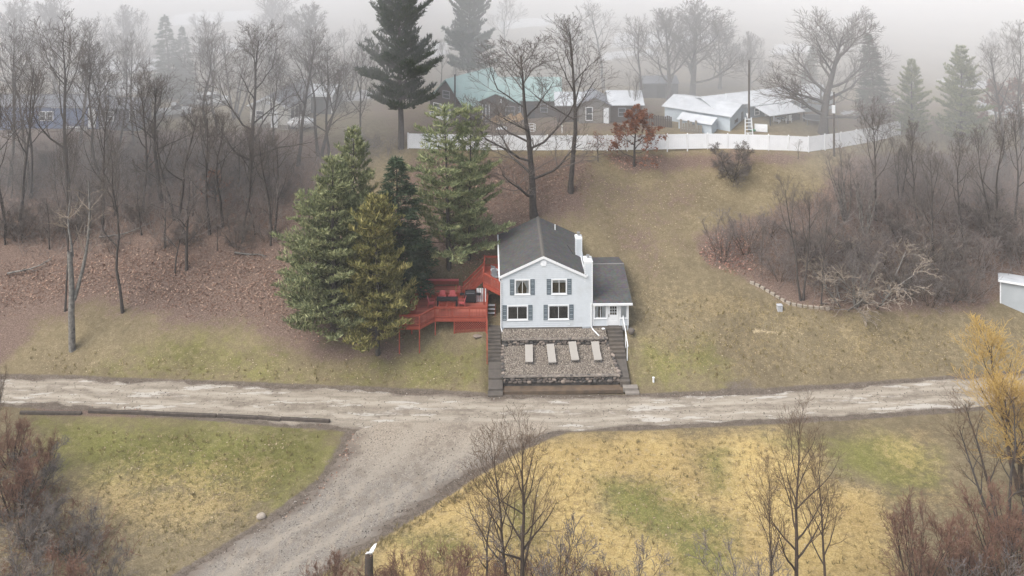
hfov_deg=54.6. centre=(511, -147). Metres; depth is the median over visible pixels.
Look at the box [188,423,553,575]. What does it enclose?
gravel lane
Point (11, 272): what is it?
fallen limb
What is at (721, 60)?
bare tree
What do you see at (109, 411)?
timber
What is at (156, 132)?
bare tree
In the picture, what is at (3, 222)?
shrub
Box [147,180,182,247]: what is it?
sapling
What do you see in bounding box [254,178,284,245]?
sapling
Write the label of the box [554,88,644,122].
brown bungalow
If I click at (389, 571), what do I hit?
shrub
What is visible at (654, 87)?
dark shed
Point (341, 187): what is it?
white pine
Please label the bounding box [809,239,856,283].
shrub
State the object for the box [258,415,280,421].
timber
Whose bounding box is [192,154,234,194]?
shrub
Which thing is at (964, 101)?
white pine
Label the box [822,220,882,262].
shrub
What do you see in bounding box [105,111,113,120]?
window
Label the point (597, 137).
sapling
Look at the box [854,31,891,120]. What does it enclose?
dark spruce
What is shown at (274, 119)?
door
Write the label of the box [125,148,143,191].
sapling
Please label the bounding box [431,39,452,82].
bare tree
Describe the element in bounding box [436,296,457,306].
patio table
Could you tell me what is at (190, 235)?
shrub
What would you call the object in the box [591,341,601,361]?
sun lounger
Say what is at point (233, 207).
undergrowth
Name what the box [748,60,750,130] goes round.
utility pole
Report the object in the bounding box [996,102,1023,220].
bare tree
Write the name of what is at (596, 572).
shrub
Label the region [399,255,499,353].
red deck
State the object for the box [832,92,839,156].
utility pole
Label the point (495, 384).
concrete stairs
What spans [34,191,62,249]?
sapling
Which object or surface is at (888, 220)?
shrub
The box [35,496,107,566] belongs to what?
shrub
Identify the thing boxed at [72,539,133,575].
shrub
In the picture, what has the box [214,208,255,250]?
shrub
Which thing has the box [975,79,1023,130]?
rust leaved oak
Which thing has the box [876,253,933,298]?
shrub
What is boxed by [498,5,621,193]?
bare tree
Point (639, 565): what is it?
shrub
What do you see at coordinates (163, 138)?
sapling
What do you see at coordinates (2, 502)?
undergrowth
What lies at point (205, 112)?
bare tree
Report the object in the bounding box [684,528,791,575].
shrub
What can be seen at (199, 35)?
bare tree
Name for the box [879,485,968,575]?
shrub
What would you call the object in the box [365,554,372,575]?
wooden piling
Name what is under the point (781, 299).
stone border
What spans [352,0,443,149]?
tall white pine
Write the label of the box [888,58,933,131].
white pine
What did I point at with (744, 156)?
bush
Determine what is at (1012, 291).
white shed
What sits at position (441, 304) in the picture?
deck chair
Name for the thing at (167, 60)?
dark spruce
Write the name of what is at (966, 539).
shrub
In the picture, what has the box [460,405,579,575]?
bare tree
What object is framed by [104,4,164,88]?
bare tree
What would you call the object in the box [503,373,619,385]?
stone retaining wall
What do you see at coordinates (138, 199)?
sapling
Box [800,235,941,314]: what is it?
shrub
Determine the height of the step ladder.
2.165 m
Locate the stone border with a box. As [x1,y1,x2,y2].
[750,281,829,309]
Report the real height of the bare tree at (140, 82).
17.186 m
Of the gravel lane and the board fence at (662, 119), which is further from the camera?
the board fence at (662, 119)
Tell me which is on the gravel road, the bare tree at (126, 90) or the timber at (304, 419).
the timber at (304, 419)
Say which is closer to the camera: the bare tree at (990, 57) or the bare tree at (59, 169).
the bare tree at (59, 169)
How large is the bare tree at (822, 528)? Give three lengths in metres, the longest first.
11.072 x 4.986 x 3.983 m
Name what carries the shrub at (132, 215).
on the ground at (892, 458)
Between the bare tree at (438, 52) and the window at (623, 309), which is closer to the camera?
the window at (623, 309)
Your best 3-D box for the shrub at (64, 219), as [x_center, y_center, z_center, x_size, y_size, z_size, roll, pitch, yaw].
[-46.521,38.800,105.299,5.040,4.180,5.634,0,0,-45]
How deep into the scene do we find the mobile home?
123.00 m
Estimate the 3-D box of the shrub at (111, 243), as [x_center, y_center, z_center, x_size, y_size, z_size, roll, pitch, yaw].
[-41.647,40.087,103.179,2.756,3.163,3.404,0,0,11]
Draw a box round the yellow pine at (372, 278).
[339,190,418,355]
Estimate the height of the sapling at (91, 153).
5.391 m
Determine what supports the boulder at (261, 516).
on the ground at (892, 458)
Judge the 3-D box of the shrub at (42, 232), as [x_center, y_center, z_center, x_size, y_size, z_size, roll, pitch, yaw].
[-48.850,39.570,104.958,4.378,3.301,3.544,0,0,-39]
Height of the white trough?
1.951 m
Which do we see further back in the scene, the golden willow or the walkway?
the walkway
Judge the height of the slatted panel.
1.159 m
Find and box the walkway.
[503,384,622,394]
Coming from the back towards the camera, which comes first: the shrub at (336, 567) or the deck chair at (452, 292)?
the deck chair at (452, 292)
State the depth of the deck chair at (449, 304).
93.06 m
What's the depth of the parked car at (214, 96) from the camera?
132.30 m
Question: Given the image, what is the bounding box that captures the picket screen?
[680,119,701,133]
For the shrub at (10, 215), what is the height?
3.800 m
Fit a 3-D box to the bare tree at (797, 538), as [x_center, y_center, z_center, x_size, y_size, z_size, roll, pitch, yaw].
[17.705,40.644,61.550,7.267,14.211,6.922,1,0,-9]
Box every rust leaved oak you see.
[608,103,667,168]
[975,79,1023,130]
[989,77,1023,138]
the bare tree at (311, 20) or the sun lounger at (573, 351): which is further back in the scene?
the bare tree at (311, 20)
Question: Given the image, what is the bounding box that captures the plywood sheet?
[491,112,523,122]
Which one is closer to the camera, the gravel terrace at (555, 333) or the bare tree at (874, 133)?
the gravel terrace at (555, 333)
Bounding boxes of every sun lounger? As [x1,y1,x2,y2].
[525,344,532,363]
[547,344,555,363]
[568,341,578,361]
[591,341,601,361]
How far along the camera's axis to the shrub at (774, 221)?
103.29 m
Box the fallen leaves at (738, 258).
[301,153,756,344]
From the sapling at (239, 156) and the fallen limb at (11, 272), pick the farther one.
the sapling at (239, 156)
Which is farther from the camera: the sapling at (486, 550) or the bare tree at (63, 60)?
the bare tree at (63, 60)
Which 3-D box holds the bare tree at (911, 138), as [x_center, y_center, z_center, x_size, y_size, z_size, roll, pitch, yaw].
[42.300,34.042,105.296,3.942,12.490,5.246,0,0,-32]
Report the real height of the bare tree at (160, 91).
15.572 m
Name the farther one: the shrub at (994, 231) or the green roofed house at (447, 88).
the green roofed house at (447, 88)
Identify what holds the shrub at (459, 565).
on the ground at (892, 458)
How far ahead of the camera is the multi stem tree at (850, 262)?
95.48 m
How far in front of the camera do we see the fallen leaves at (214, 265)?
99.31 m
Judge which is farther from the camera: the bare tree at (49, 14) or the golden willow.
the bare tree at (49, 14)
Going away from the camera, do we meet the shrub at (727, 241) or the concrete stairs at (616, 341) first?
the concrete stairs at (616, 341)
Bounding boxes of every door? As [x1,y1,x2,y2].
[271,111,277,127]
[311,98,322,113]
[608,306,618,324]
[657,86,664,97]
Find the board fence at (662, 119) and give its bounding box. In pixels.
[642,115,671,127]
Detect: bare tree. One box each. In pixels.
[0,0,58,93]
[0,17,62,186]
[0,45,51,198]
[0,68,74,221]
[0,82,43,234]
[7,8,121,200]
[9,0,85,93]
[44,36,126,191]
[47,14,129,145]
[48,113,98,311]
[69,82,132,234]
[72,44,159,157]
[74,128,142,313]
[75,14,121,92]
[102,29,154,145]
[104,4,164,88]
[112,70,214,202]
[116,59,188,213]
[122,98,214,221]
[164,14,237,131]
[165,96,228,234]
[175,33,247,153]
[185,110,262,226]
[186,10,228,80]
[206,21,279,118]
[225,120,275,227]
[234,0,311,75]
[241,124,300,235]
[249,49,299,165]
[255,1,343,82]
[271,21,357,166]
[279,46,355,156]
[287,36,370,157]
[330,20,378,100]
[332,41,382,132]
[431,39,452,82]
[435,414,544,575]
[452,61,461,75]
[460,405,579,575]
[486,0,526,70]
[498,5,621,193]
[559,0,622,89]
[559,19,594,84]
[609,13,651,107]
[613,7,710,100]
[625,70,645,100]
[652,0,761,95]
[698,20,747,88]
[736,31,773,90]
[743,391,859,575]
[745,448,793,575]
[769,170,832,300]
[778,428,854,575]
[853,95,903,220]
[886,132,917,200]
[887,115,931,230]
[907,140,959,260]
[932,127,989,249]
[948,39,1023,165]
[957,112,1018,232]
[975,31,1010,75]
[976,19,1023,150]
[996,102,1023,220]
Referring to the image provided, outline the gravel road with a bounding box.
[0,375,1023,430]
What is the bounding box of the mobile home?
[0,94,152,130]
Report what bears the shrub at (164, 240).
on the ground at (892, 458)
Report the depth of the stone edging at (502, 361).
88.83 m
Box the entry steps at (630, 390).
[623,384,639,394]
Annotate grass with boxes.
[60,429,321,571]
[402,296,1012,575]
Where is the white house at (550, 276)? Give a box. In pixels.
[497,216,632,335]
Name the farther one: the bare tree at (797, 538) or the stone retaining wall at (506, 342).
the stone retaining wall at (506, 342)
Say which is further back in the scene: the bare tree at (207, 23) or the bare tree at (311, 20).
the bare tree at (311, 20)
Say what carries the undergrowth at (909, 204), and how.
on the ground at (892, 458)
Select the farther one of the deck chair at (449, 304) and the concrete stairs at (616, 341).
the deck chair at (449, 304)
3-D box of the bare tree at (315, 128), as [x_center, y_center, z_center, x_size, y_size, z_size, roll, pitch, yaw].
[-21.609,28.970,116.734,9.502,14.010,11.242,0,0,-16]
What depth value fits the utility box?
94.61 m
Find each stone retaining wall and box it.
[502,336,607,346]
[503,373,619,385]
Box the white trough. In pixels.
[746,113,766,131]
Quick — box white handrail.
[623,316,627,360]
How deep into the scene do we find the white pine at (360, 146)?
96.29 m
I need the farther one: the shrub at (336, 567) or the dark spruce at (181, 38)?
the dark spruce at (181, 38)
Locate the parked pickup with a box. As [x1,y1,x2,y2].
[153,102,190,118]
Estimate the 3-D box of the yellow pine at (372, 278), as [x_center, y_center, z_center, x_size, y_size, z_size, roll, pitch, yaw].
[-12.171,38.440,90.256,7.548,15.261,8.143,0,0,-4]
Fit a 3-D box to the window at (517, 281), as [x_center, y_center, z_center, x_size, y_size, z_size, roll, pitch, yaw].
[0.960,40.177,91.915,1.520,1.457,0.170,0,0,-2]
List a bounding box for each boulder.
[256,512,265,519]
[628,327,634,334]
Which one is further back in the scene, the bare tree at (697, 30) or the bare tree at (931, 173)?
the bare tree at (697, 30)
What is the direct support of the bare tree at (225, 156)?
on the ground at (892, 458)
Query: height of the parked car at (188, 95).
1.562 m
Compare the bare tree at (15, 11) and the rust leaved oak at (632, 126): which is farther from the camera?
the bare tree at (15, 11)
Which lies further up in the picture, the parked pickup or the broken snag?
the parked pickup
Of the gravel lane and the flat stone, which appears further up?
the flat stone
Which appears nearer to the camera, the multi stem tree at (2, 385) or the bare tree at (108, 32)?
the multi stem tree at (2, 385)
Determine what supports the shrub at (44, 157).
on the ground at (892, 458)
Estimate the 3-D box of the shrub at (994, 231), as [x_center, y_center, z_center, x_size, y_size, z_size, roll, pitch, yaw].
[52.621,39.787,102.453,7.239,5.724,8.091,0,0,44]
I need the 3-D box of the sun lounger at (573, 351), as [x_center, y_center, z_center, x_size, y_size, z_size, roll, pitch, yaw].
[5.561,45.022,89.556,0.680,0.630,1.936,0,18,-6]
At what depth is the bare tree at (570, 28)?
143.12 m
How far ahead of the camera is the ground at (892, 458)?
92.73 m
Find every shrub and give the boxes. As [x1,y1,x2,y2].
[0,198,25,238]
[0,201,51,240]
[0,407,35,469]
[0,429,54,533]
[0,434,70,500]
[0,475,70,562]
[0,495,55,548]
[0,521,56,575]
[4,536,55,575]
[23,540,93,575]
[27,425,62,476]
[29,141,68,169]
[29,211,73,247]
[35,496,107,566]
[45,199,101,236]
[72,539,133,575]
[89,138,140,174]
[96,560,138,575]
[98,226,127,254]
[122,191,152,223]
[128,152,177,190]
[150,225,179,250]
[168,217,206,246]
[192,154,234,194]
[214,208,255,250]
[299,546,353,575]
[374,543,432,575]
[411,538,481,575]
[479,513,602,575]
[479,545,541,575]
[558,546,614,575]
[572,534,674,575]
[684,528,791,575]
[698,212,739,266]
[711,206,772,257]
[754,206,787,236]
[755,247,798,284]
[784,221,829,264]
[797,253,890,329]
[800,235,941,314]
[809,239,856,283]
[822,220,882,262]
[840,229,910,273]
[876,197,930,241]
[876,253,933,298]
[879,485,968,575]
[901,226,976,275]
[901,261,953,311]
[914,507,1006,575]
[915,258,985,303]
[933,222,1009,275]
[940,526,1023,575]
[944,476,1023,575]
[949,261,1002,303]
[959,186,1023,238]
[988,203,1023,263]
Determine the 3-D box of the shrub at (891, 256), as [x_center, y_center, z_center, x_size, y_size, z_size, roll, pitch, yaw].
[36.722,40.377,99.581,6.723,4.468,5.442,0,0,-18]
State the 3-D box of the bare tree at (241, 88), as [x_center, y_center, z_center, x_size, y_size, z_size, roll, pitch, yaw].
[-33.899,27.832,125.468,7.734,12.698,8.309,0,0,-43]
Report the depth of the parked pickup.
127.73 m
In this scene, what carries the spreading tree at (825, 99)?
on the ground at (892, 458)
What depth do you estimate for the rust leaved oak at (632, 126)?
113.49 m
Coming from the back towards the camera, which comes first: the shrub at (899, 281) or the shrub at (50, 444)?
the shrub at (899, 281)
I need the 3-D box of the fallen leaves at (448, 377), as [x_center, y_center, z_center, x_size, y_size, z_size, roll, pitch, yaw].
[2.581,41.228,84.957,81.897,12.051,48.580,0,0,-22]
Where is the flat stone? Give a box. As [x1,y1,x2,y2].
[473,334,481,337]
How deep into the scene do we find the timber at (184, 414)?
82.83 m
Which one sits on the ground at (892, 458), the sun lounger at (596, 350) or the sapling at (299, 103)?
the sapling at (299, 103)
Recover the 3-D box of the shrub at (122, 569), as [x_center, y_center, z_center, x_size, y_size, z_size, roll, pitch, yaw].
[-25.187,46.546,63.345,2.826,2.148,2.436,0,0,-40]
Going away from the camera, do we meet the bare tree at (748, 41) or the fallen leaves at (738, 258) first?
the fallen leaves at (738, 258)
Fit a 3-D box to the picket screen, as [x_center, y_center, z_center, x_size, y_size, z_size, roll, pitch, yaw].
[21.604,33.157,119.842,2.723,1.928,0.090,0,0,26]
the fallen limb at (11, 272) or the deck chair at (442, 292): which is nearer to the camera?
the deck chair at (442, 292)
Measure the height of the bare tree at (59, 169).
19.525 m
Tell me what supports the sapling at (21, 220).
on the ground at (892, 458)
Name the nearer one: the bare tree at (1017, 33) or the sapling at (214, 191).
the sapling at (214, 191)
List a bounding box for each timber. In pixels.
[19,410,81,414]
[88,409,154,414]
[153,411,216,417]
[217,413,257,419]
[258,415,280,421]
[280,416,329,422]
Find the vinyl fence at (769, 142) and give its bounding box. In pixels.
[407,121,900,151]
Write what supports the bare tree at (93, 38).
on the ground at (892, 458)
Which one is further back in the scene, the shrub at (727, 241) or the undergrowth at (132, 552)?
the shrub at (727, 241)
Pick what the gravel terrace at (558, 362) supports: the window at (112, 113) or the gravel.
the gravel
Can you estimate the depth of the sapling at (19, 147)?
110.91 m
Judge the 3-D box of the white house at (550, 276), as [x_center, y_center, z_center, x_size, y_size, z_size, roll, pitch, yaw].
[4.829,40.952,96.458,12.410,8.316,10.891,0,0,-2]
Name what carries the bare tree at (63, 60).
on the ground at (892, 458)
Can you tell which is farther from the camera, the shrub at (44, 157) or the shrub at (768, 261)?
the shrub at (44, 157)
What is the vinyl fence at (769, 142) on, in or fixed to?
on the ground at (892, 458)
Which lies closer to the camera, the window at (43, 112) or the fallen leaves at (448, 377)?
the fallen leaves at (448, 377)
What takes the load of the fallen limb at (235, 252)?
on the fallen leaves at (214, 265)
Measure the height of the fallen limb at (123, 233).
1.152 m
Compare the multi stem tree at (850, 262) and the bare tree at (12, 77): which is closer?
the multi stem tree at (850, 262)
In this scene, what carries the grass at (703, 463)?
on the ground at (892, 458)
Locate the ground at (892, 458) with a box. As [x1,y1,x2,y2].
[0,0,1023,575]
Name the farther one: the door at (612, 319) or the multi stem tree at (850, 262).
the multi stem tree at (850, 262)
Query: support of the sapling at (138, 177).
on the ground at (892, 458)
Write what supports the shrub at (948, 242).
on the ground at (892, 458)
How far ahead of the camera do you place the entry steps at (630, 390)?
86.46 m
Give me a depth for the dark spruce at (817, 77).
142.02 m
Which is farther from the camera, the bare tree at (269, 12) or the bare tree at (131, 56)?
the bare tree at (269, 12)
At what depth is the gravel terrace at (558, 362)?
88.67 m
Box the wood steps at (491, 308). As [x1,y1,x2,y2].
[488,304,494,313]
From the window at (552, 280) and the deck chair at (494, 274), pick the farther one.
the deck chair at (494, 274)
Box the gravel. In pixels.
[501,328,616,374]
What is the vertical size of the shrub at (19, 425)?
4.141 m
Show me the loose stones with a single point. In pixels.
(431, 456)
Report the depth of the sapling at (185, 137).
113.80 m
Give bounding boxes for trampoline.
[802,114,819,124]
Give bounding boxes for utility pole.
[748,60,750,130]
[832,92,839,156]
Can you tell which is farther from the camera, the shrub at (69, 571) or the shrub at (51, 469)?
the shrub at (51, 469)
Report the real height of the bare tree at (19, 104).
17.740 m
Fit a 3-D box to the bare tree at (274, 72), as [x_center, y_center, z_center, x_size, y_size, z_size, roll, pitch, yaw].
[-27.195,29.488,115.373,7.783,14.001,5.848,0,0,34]
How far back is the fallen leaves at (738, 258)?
100.84 m
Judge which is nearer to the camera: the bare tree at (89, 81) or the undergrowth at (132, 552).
the undergrowth at (132, 552)
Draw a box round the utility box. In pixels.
[776,303,782,311]
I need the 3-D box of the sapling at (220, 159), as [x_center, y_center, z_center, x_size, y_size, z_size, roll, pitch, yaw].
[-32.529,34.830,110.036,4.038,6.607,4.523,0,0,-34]
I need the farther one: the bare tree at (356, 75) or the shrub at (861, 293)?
the bare tree at (356, 75)
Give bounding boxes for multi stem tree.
[0,364,8,412]
[814,140,864,220]
[835,241,887,307]
[840,161,891,235]
[915,376,1023,544]
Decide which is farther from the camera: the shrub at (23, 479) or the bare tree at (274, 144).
the bare tree at (274, 144)
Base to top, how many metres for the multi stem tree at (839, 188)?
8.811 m
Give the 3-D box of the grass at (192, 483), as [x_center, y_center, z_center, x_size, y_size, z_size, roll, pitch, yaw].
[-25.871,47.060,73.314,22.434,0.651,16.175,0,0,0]
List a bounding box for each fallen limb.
[7,253,57,274]
[99,221,151,237]
[234,251,267,256]
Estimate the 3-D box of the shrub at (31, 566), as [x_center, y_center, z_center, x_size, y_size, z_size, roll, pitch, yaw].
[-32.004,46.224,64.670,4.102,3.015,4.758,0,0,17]
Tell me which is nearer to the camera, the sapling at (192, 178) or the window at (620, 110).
the sapling at (192, 178)
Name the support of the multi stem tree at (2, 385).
on the ground at (892, 458)
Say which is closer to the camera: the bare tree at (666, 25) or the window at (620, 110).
the window at (620, 110)
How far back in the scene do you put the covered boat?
122.23 m
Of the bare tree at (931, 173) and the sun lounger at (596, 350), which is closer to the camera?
the sun lounger at (596, 350)
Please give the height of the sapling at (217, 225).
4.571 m
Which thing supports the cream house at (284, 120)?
on the ground at (892, 458)
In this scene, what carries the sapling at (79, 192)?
on the ground at (892, 458)
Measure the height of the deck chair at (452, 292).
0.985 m
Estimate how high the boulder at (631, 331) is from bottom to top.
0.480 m
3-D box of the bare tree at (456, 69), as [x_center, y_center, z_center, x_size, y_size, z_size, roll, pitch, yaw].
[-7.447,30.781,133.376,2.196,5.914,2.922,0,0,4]
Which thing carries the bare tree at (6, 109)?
on the ground at (892, 458)
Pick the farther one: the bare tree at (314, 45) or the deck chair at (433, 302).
the bare tree at (314, 45)
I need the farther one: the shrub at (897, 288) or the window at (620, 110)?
the window at (620, 110)
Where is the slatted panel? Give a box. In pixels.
[477,288,485,301]
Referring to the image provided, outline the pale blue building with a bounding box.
[661,83,835,133]
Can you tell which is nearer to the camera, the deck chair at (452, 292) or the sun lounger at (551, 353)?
the sun lounger at (551, 353)
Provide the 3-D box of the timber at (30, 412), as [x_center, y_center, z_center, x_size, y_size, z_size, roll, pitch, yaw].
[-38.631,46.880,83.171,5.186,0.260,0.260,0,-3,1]
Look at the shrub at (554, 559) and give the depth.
62.33 m
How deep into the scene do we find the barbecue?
94.90 m
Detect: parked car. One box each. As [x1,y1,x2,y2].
[179,92,209,106]
[195,91,231,106]
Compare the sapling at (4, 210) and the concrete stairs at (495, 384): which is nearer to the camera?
the concrete stairs at (495, 384)
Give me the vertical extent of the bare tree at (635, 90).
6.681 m
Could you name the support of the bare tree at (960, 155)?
on the ground at (892, 458)
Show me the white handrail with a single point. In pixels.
(625, 337)
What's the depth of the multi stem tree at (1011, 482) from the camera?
69.10 m
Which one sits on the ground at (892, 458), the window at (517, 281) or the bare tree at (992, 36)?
the bare tree at (992, 36)
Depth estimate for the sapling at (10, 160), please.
109.99 m
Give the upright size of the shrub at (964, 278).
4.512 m
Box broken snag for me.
[39,180,114,352]
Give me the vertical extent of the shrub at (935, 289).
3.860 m
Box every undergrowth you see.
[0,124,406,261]
[0,422,1023,575]
[0,464,107,569]
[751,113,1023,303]
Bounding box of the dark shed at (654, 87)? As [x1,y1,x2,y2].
[639,75,679,97]
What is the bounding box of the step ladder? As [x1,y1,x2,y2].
[745,117,752,134]
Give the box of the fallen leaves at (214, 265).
[0,155,977,516]
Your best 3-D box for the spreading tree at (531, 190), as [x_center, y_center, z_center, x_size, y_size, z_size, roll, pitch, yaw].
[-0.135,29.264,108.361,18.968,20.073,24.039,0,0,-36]
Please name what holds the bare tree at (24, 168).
on the ground at (892, 458)
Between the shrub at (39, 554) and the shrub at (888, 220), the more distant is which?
the shrub at (888, 220)
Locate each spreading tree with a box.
[191,19,344,196]
[435,34,613,219]
[751,6,911,142]
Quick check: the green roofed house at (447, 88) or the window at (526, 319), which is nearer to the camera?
the window at (526, 319)
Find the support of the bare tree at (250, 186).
on the ground at (892, 458)
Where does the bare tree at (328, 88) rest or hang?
on the ground at (892, 458)
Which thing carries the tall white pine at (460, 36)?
on the ground at (892, 458)
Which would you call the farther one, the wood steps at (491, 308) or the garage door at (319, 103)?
the garage door at (319, 103)
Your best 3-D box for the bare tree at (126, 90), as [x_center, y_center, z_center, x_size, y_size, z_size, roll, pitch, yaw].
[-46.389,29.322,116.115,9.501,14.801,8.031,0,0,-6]
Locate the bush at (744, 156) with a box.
[708,140,755,188]
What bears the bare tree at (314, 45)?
on the ground at (892, 458)
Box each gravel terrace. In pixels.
[504,344,613,374]
[505,328,605,337]
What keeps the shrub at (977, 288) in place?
on the ground at (892, 458)
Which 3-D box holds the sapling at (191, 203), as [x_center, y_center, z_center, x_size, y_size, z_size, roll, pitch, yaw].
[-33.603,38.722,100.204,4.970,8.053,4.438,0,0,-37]
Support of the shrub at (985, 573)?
on the ground at (892, 458)
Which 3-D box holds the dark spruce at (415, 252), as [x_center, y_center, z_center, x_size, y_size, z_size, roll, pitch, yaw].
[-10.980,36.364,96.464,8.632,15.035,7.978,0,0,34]
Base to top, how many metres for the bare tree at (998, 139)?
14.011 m
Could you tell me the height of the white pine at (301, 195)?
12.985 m
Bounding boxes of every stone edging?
[500,344,504,377]
[605,342,621,375]
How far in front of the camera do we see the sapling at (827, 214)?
95.37 m
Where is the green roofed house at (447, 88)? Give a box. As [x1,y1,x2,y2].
[430,67,561,125]
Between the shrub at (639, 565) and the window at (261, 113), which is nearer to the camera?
the shrub at (639, 565)
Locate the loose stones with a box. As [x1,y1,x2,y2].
[2,373,1022,574]
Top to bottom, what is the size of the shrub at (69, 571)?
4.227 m
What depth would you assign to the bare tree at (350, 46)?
135.60 m
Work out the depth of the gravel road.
84.75 m
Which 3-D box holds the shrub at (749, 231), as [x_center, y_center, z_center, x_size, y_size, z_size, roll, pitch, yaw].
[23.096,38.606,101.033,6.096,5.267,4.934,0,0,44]
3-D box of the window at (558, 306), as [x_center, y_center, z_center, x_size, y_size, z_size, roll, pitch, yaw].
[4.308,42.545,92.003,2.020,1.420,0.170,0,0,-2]
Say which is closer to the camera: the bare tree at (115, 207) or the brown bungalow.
the bare tree at (115, 207)
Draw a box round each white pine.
[269,152,395,341]
[269,187,347,318]
[310,125,393,286]
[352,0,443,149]
[393,102,509,270]
[436,100,515,260]
[440,0,499,72]
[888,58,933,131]
[931,45,996,142]
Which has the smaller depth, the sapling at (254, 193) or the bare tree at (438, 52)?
the sapling at (254, 193)
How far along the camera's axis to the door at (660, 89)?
136.72 m
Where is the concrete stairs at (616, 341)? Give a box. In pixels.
[607,326,629,386]
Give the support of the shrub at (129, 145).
on the ground at (892, 458)
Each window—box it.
[39,111,45,120]
[46,111,52,120]
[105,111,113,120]
[256,110,263,119]
[507,305,527,320]
[515,279,530,294]
[548,305,568,319]
[551,279,566,294]
[594,306,606,318]
[618,108,625,116]
[620,306,627,318]
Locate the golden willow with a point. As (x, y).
(1016, 384)
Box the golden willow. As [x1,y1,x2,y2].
[947,310,1023,497]
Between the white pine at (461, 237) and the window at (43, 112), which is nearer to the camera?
the white pine at (461, 237)
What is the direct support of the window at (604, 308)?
in the white house at (550, 276)
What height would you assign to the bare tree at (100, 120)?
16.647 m
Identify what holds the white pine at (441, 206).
on the ground at (892, 458)
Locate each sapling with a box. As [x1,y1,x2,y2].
[0,178,25,244]
[1,151,31,197]
[9,204,29,242]
[11,140,43,192]
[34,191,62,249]
[60,171,95,227]
[81,135,98,176]
[118,175,154,234]
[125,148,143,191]
[134,150,168,184]
[143,119,188,170]
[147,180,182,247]
[152,166,222,270]
[154,197,198,273]
[174,119,200,170]
[178,161,208,216]
[197,168,232,209]
[199,142,233,192]
[210,210,223,250]
[229,134,248,186]
[234,186,265,234]
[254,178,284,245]
[256,127,283,184]
[287,82,312,133]
[461,493,508,575]
[587,130,610,160]
[809,197,848,305]
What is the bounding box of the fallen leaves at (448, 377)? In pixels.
[30,161,965,563]
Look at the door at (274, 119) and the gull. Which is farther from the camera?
the door at (274, 119)
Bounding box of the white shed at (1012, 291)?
[998,273,1023,312]
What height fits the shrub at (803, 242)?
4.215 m
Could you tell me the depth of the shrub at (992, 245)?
100.19 m
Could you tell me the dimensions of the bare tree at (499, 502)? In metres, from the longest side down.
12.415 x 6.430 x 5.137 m
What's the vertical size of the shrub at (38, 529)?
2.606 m
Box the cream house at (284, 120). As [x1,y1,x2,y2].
[246,79,311,129]
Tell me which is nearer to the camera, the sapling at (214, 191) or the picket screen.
the sapling at (214, 191)
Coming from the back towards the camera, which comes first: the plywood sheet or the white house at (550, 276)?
the plywood sheet
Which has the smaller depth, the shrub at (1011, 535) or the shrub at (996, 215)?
the shrub at (1011, 535)
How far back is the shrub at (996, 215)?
105.02 m
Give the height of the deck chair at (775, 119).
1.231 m
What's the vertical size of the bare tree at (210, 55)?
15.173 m
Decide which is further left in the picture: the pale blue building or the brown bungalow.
the brown bungalow
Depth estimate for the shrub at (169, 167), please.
111.51 m
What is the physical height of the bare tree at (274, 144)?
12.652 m
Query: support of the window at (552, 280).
in the white house at (550, 276)
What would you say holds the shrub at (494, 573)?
on the ground at (892, 458)
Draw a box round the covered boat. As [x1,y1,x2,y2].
[287,116,313,130]
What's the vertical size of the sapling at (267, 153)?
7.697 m
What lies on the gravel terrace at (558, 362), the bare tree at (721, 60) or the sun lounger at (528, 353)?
the sun lounger at (528, 353)
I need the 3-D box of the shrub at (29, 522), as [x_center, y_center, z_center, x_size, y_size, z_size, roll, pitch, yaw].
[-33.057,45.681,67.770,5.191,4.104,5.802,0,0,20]
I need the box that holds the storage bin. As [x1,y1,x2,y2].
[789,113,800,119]
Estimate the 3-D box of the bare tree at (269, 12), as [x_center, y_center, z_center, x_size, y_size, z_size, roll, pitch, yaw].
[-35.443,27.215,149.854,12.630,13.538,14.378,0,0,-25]
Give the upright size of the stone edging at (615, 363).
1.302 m
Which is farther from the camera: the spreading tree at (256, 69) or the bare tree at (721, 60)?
the bare tree at (721, 60)
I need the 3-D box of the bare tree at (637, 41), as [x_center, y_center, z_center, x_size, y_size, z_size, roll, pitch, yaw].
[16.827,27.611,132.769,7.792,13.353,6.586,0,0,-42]
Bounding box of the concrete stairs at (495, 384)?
[488,325,502,396]
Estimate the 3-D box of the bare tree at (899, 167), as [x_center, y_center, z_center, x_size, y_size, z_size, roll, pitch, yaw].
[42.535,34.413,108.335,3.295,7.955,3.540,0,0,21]
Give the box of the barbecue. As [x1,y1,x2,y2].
[460,290,480,302]
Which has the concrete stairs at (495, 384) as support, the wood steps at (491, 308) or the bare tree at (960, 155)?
the wood steps at (491, 308)
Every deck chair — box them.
[427,295,434,307]
[438,290,445,295]
[439,302,446,312]
[447,302,454,312]
[448,290,455,301]
[491,268,497,281]
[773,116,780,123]
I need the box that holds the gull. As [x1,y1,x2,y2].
[365,543,376,556]
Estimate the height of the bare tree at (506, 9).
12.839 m
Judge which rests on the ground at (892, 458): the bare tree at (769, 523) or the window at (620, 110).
the bare tree at (769, 523)
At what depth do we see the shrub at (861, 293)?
94.54 m
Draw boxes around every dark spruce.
[149,15,192,99]
[173,25,198,93]
[362,155,440,304]
[798,46,819,83]
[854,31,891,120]

